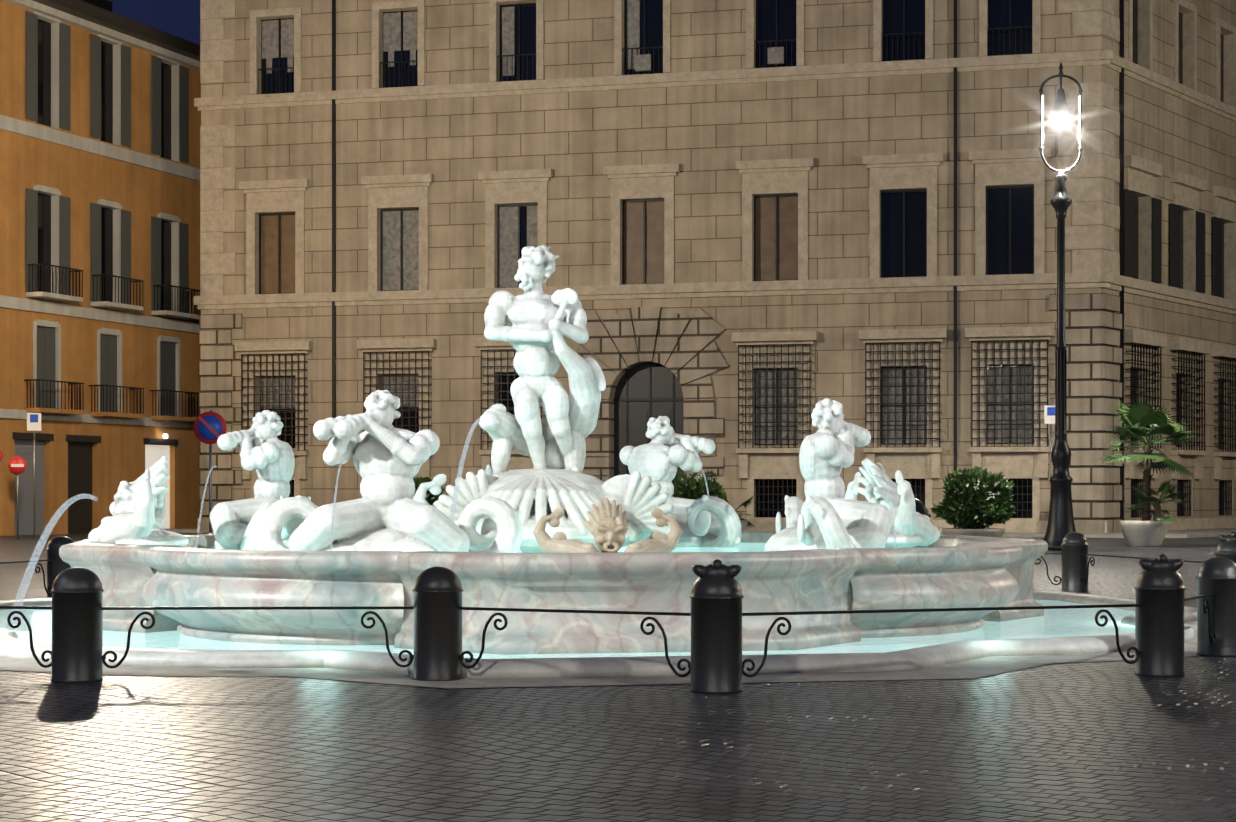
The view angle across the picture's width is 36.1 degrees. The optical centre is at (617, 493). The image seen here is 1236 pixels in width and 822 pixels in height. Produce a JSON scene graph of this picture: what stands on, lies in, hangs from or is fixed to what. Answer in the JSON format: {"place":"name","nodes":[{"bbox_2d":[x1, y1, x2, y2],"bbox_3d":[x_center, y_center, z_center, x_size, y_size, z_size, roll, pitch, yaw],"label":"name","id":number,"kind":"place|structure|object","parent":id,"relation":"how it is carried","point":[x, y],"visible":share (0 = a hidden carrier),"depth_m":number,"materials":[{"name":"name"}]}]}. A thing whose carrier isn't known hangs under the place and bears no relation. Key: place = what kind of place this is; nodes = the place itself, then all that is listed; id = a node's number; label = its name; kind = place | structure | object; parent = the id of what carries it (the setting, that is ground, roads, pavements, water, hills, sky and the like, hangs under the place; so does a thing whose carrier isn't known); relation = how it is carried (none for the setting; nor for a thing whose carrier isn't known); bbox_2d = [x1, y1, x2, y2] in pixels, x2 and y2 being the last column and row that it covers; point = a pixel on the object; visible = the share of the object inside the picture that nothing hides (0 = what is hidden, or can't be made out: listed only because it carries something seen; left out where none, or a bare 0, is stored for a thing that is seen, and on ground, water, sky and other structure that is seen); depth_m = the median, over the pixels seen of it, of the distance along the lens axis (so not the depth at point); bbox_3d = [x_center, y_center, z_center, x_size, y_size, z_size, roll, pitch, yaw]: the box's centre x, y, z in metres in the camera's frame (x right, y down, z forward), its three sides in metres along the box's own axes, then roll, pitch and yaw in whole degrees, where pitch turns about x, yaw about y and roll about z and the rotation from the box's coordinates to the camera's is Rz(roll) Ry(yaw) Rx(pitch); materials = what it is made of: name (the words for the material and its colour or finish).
{"place":"outdoors","nodes":[
{"label":"outdoors","id":0,"kind":"place"},
{"bbox_2d":[108,0,200,44],"label":"sky","id":1,"kind":"structure","parent":0,"point":[179,18],"materials":[{"name":"blue"}]},
{"bbox_2d":[0,600,1134,658],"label":"pool water","id":2,"kind":"structure","parent":0,"point":[1068,622],"depth_m":19.70,"materials":[{"name":"teal liquid"}]},
{"bbox_2d":[6,494,97,630],"bbox_3d":[-6.331,0.764,21.280,0.100,1.521,2.271,0,0,8],"label":"water jet","id":3,"kind":"object","parent":2,"relation":"on","point":[42,537],"visible":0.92,"depth_m":20.86,"materials":[{"name":"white liquid"}]},
{"bbox_2d":[15,547,195,634],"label":"jet splashes","id":4,"kind":"object","parent":2,"relation":"on","point":[23,633],"visible":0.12,"depth_m":20.19,"materials":[{"name":"white liquid"}]},
{"bbox_2d":[0,533,1235,821],"bbox_3d":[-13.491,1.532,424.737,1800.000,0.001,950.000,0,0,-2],"label":"ground","id":5,"kind":"structure","parent":0,"point":[1110,741],"depth_m":11.48,"materials":[{"name":"grey stone"}]},
{"bbox_2d":[8,455,26,539],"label":"no entry sign","id":6,"kind":"object","parent":5,"relation":"on","point":[17,464],"visible":1,"depth_m":62.28,"materials":[{"name":"red metal"}]},
{"bbox_2d":[27,412,40,537],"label":"parking sign","id":7,"kind":"object","parent":5,"relation":"on","point":[34,421],"visible":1,"depth_m":64.28,"materials":[{"name":"grey"}]},
{"bbox_2d":[50,567,103,682],"bbox_3d":[-4.419,1.067,15.512,0.424,0.930,0.424,0,0,-2],"label":"bollard","id":8,"kind":"object","parent":5,"relation":"on","point":[77,624],"visible":1,"depth_m":15.35,"materials":[{"name":"metal"}]},
{"bbox_2d":[0,606,51,667],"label":"rail","id":9,"kind":"object","parent":8,"relation":"attached to","point":[29,629],"visible":0.94,"depth_m":15.60,"materials":[{"name":"black metal"}]},
{"bbox_2d":[101,606,413,668],"bbox_3d":[-2.950,1.181,15.561,2.600,0.502,0.045,0,0,-2],"label":"rail","id":10,"kind":"object","parent":8,"relation":"attached to","point":[103,657],"visible":0.98,"depth_m":15.54,"materials":[{"name":"black metal"}]},
{"bbox_2d":[0,0,200,535],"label":"orange building","id":11,"kind":"structure","parent":5,"relation":"on","point":[100,189],"depth_m":72.79,"materials":[{"name":"paint"}]},
{"bbox_2d":[81,0,111,11],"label":"orange roof","id":12,"kind":"structure","parent":11,"relation":"on","point":[105,4],"depth_m":77.34,"materials":[{"name":"grey"}]},
{"bbox_2d":[194,410,226,532],"bbox_3d":[-7.665,-0.019,35.700,0.620,3.101,0.090,0,0,-2],"label":"no parking sign","id":13,"kind":"object","parent":5,"relation":"on","point":[210,427],"visible":0.88,"depth_m":35.66,"materials":[{"name":"blue metal"}]},
{"bbox_2d":[59,531,1047,654],"bbox_3d":[-0.735,1.052,23.539,11.952,0.960,11.952,0,0,-2],"label":"fountain basin","id":14,"kind":"object","parent":5,"relation":"on","point":[954,571],"visible":0.85,"depth_m":18.45,"materials":[{"name":"stone"}]},
{"bbox_2d":[207,543,916,551],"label":"basin water","id":15,"kind":"structure","parent":14,"relation":"in","point":[750,547],"depth_m":24.69,"materials":[{"name":"teal liquid"}]},
{"bbox_2d":[88,456,188,545],"bbox_3d":[-5.708,0.142,22.656,1.124,1.178,2.429,0,0,-10],"label":"mask group","id":16,"kind":"object","parent":15,"relation":"on","point":[137,508],"visible":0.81,"depth_m":22.09,"materials":[{"name":"stone"}]},
{"bbox_2d":[195,466,216,547],"bbox_3d":[-5.286,0.189,24.363,0.286,1.089,0.026,0,0,-23],"label":"water jet","id":17,"kind":"object","parent":15,"relation":"on","point":[202,504],"visible":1,"depth_m":24.34,"materials":[{"name":"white liquid"}]},
{"bbox_2d":[210,410,310,549],"bbox_3d":[-4.564,-0.066,24.714,1.456,2.043,2.840,0,0,0],"label":"triton statue","id":18,"kind":"object","parent":15,"relation":"on","point":[270,459],"visible":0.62,"depth_m":24.20,"materials":[{"name":"stone"}]},
{"bbox_2d":[329,458,344,550],"bbox_3d":[-2.838,0.189,19.164,0.026,1.089,0.286,0,0,25],"label":"water jet","id":19,"kind":"object","parent":15,"relation":"on","point":[335,494],"visible":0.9,"depth_m":19.12,"materials":[{"name":"white liquid"}]},
{"bbox_2d":[256,390,521,552],"bbox_3d":[-2.426,-0.064,19.854,2.842,2.039,1.456,0,0,5],"label":"triton statue","id":20,"kind":"object","parent":15,"relation":"on","point":[386,512],"visible":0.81,"depth_m":19.68,"materials":[{"name":"stone"}]},
{"bbox_2d":[413,464,511,506],"bbox_3d":[-1.862,0.142,28.194,2.429,1.178,1.124,0,0,-14],"label":"mask group","id":21,"kind":"object","parent":15,"relation":"on","point":[436,483],"visible":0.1,"depth_m":27.82,"materials":[{"name":"stone"}]},
{"bbox_2d":[436,245,675,552],"bbox_3d":[-0.785,-1.146,23.516,2.980,3.853,1.840,0,0,-2],"label":"statue","id":22,"kind":"object","parent":15,"relation":"on","point":[541,323],"visible":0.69,"depth_m":23.33,"materials":[{"name":"stone"}]},
{"bbox_2d":[449,418,480,521],"bbox_3d":[-1.846,-0.177,23.157,0.561,1.507,0.070,0,0,-33],"label":"water jet","id":23,"kind":"object","parent":22,"relation":"attached to","point":[458,477],"visible":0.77,"depth_m":23.11,"materials":[{"name":"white liquid"}]},
{"bbox_2d":[533,498,681,552],"bbox_3d":[-0.088,0.403,18.637,1.477,0.716,0.684,0,0,-8],"label":"mask group","id":24,"kind":"object","parent":15,"relation":"on","point":[607,524],"visible":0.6,"depth_m":18.58,"materials":[{"name":"stone"}]},
{"bbox_2d":[619,416,741,547],"bbox_3d":[0.547,-0.058,26.406,2.839,2.026,1.456,0,0,35],"label":"triton statue","id":25,"kind":"object","parent":15,"relation":"on","point":[664,454],"visible":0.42,"depth_m":26.06,"materials":[{"name":"stone"}]},
{"bbox_2d":[701,469,708,495],"bbox_3d":[1.253,0.189,26.787,0.286,1.089,0.026,0,0,-34],"label":"water jet","id":26,"kind":"object","parent":15,"relation":"on","point":[706,482],"visible":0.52,"depth_m":26.78,"materials":[{"name":"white liquid"}]},
{"bbox_2d":[765,398,892,551],"bbox_3d":[2.424,-0.067,21.743,1.456,2.046,2.840,0,0,-2],"label":"triton statue","id":27,"kind":"object","parent":15,"relation":"on","point":[825,514],"visible":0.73,"depth_m":21.30,"materials":[{"name":"stone"}]},
{"bbox_2d":[877,463,896,547],"bbox_3d":[3.136,0.189,22.114,0.286,1.089,0.026,0,0,-25],"label":"water jet","id":28,"kind":"object","parent":15,"relation":"on","point":[890,507],"visible":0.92,"depth_m":22.13,"materials":[{"name":"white liquid"}]},
{"bbox_2d":[844,458,939,547],"bbox_3d":[3.473,0.142,24.360,1.124,1.178,2.429,0,0,-11],"label":"mask group","id":29,"kind":"object","parent":15,"relation":"on","point":[912,526],"visible":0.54,"depth_m":23.92,"materials":[{"name":"stone"}]},
{"bbox_2d":[0,620,1196,687],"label":"fountain curb","id":30,"kind":"structure","parent":5,"relation":"on","point":[981,667],"depth_m":16.07,"materials":[{"name":"stone"}]},
{"bbox_2d":[46,536,73,597],"bbox_3d":[-7.908,1.067,26.974,0.424,0.930,0.424,0,0,-2],"label":"bollard","id":31,"kind":"object","parent":30,"relation":"on","point":[57,566],"visible":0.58,"depth_m":26.80,"materials":[{"name":"metal"}]},
{"bbox_2d":[0,559,54,594],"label":"rail","id":32,"kind":"object","parent":31,"relation":"attached to","point":[36,571],"visible":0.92,"depth_m":26.48,"materials":[{"name":"black metal"}]},
{"bbox_2d":[412,566,463,680],"bbox_3d":[-1.481,1.067,15.610,0.424,0.930,0.424,0,0,-2],"label":"bollard","id":33,"kind":"object","parent":30,"relation":"on","point":[437,590],"visible":1,"depth_m":15.44,"materials":[{"name":"metal"}]},
{"bbox_2d":[458,607,690,676],"bbox_3d":[-0.360,1.181,15.147,2.086,0.502,0.045,0,0,22],"label":"rail","id":34,"kind":"object","parent":33,"relation":"attached to","point":[461,657],"visible":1,"depth_m":15.09,"materials":[{"name":"black metal"}]},
{"bbox_2d":[0,591,1196,677],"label":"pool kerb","id":35,"kind":"structure","parent":30,"relation":"on","point":[12,645],"depth_m":16.59,"materials":[{"name":"stone"}]},
{"bbox_2d":[194,0,1112,532],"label":"building","id":36,"kind":"structure","parent":5,"relation":"on","point":[760,228],"depth_m":71.23,"materials":[{"name":"beige stone"}]},
{"bbox_2d":[689,559,743,693],"bbox_3d":[0.761,1.019,14.684,0.424,1.025,0.424,0,0,-2],"label":"bollard","id":37,"kind":"object","parent":5,"relation":"on","point":[716,596],"visible":1,"depth_m":14.52,"materials":[{"name":"metal"}]},
{"bbox_2d":[740,520,747,530],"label":"planter","id":38,"kind":"object","parent":5,"relation":"on","point":[744,523],"visible":0.23,"depth_m":67.57,"materials":[{"name":"stone"}]},
{"bbox_2d":[726,495,754,527],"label":"palm","id":39,"kind":"object","parent":38,"relation":"in","point":[746,502],"visible":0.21,"depth_m":67.72,"materials":[{"name":"green plant"}]},
{"bbox_2d":[915,498,930,517],"bbox_3d":[5.490,0.811,35.153,0.605,1.440,0.605,0,0,-2],"label":"litter bin","id":40,"kind":"object","parent":5,"relation":"on","point":[921,508],"visible":0.06,"depth_m":34.97,"materials":[{"name":"metal"}]},
{"bbox_2d":[942,528,1004,537],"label":"planter","id":41,"kind":"object","parent":5,"relation":"on","point":[993,532],"visible":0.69,"depth_m":53.59,"materials":[{"name":"stone"}]},
{"bbox_2d":[931,466,1016,528],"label":"oleander","id":42,"kind":"object","parent":41,"relation":"in","point":[976,497],"visible":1,"depth_m":53.78,"materials":[{"name":"green plant"}]},
{"bbox_2d":[1044,405,1054,493],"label":"sign","id":43,"kind":"object","parent":5,"relation":"on","point":[1049,414],"visible":0.65,"depth_m":62.41,"materials":[{"name":"grey metal"}]},
{"bbox_2d":[1039,63,1082,550],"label":"lamp post","id":44,"kind":"object","parent":5,"relation":"on","point":[1060,525],"visible":0.96,"depth_m":51.16,"materials":[{"name":"metal"}]},
{"bbox_2d":[1042,95,1079,143],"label":"lamp post strips","id":45,"kind":"object","parent":44,"relation":"attached to","point":[1042,119],"visible":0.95,"depth_m":51.23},
{"bbox_2d":[1051,119,1070,122],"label":"bulb","id":46,"kind":"object","parent":44,"relation":"attached to","point":[1060,120],"visible":0.96,"depth_m":51.22,"materials":[{"name":"white glass"}]},
{"bbox_2d":[1061,532,1088,591],"bbox_3d":[7.100,1.067,29.504,0.424,0.930,0.424,0,0,-2],"label":"bollard","id":47,"kind":"object","parent":5,"relation":"on","point":[1074,561],"visible":1,"depth_m":29.34,"materials":[{"name":"metal"}]},
{"bbox_2d":[1035,553,1061,584],"bbox_3d":[4.170,1.181,30.138,5.656,0.502,0.045,0,0,12],"label":"rail","id":48,"kind":"object","parent":47,"relation":"attached to","point":[1047,569],"visible":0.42,"depth_m":29.57,"materials":[{"name":"black metal"}]},
{"bbox_2d":[1120,520,1168,546],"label":"plant pot","id":49,"kind":"object","parent":5,"relation":"on","point":[1141,533],"visible":0.92,"depth_m":54.01,"materials":[{"name":"stone"}]},
{"bbox_2d":[1096,397,1194,520],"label":"tall palm","id":50,"kind":"object","parent":49,"relation":"on","point":[1136,419],"visible":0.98,"depth_m":54.24,"materials":[{"name":"green plant"}]},
{"bbox_2d":[1121,478,1183,524],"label":"palm","id":51,"kind":"object","parent":49,"relation":"in","point":[1165,488],"visible":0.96,"depth_m":54.15,"materials":[{"name":"green plant"}]},
{"bbox_2d":[1134,554,1185,676],"bbox_3d":[4.569,1.019,16.012,0.424,1.025,0.424,0,0,-2],"label":"bollard","id":52,"kind":"object","parent":5,"relation":"on","point":[1159,588],"visible":1,"depth_m":15.85,"materials":[{"name":"metal"}]},
{"bbox_2d":[742,604,1140,676],"bbox_3d":[2.665,1.181,15.348,3.693,0.502,0.045,0,0,-19],"label":"rail","id":53,"kind":"object","parent":52,"relation":"attached to","point":[1137,654],"visible":1,"depth_m":15.28,"materials":[{"name":"black metal"}]},
{"bbox_2d":[1184,593,1216,646],"bbox_3d":[5.127,1.181,16.981,0.045,0.502,1.897,0,0,30],"label":"rail","id":54,"kind":"object","parent":52,"relation":"attached to","point":[1211,635],"visible":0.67,"depth_m":17.54,"materials":[{"name":"black metal"}]},
{"bbox_2d":[1100,0,1235,532],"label":"palazzo","id":55,"kind":"structure","parent":5,"relation":"on","point":[1168,76],"depth_m":72.69,"materials":[{"name":"beige stone"}]},
{"bbox_2d":[1196,557,1235,656],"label":"bollard","id":56,"kind":"object","parent":5,"relation":"on","point":[1217,575],"visible":0.98,"depth_m":17.77,"materials":[{"name":"metal"}]},
{"bbox_2d":[1215,532,1235,562],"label":"bollard","id":57,"kind":"object","parent":5,"relation":"on","point":[1226,547],"visible":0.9,"depth_m":25.11,"materials":[{"name":"metal"}]},
{"bbox_2d":[1080,554,1204,585],"bbox_3d":[7.627,1.181,27.370,0.045,0.502,4.055,0,0,-14],"label":"rail","id":58,"kind":"object","parent":57,"relation":"attached to","point":[1082,578],"visible":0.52,"depth_m":28.66,"materials":[{"name":"black metal"}]},
{"bbox_2d":[160,528,1235,537],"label":"sidewalk","id":59,"kind":"structure","parent":0,"point":[1196,533],"depth_m":66.59,"materials":[{"name":"stone"}]},
{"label":"planter","id":60,"kind":"object","parent":59,"relation":"on","visible":0},
{"bbox_2d":[672,469,726,500],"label":"oleander","id":61,"kind":"object","parent":60,"relation":"in","point":[693,486],"visible":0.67,"depth_m":66.84,"materials":[{"name":"green plant"}]},
{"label":"planter","id":62,"kind":"object","parent":59,"relation":"on","visible":0},
{"bbox_2d":[413,476,444,504],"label":"oleander","id":63,"kind":"object","parent":62,"relation":"in","point":[430,498],"visible":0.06,"depth_m":69.46,"materials":[{"name":"green plant"}]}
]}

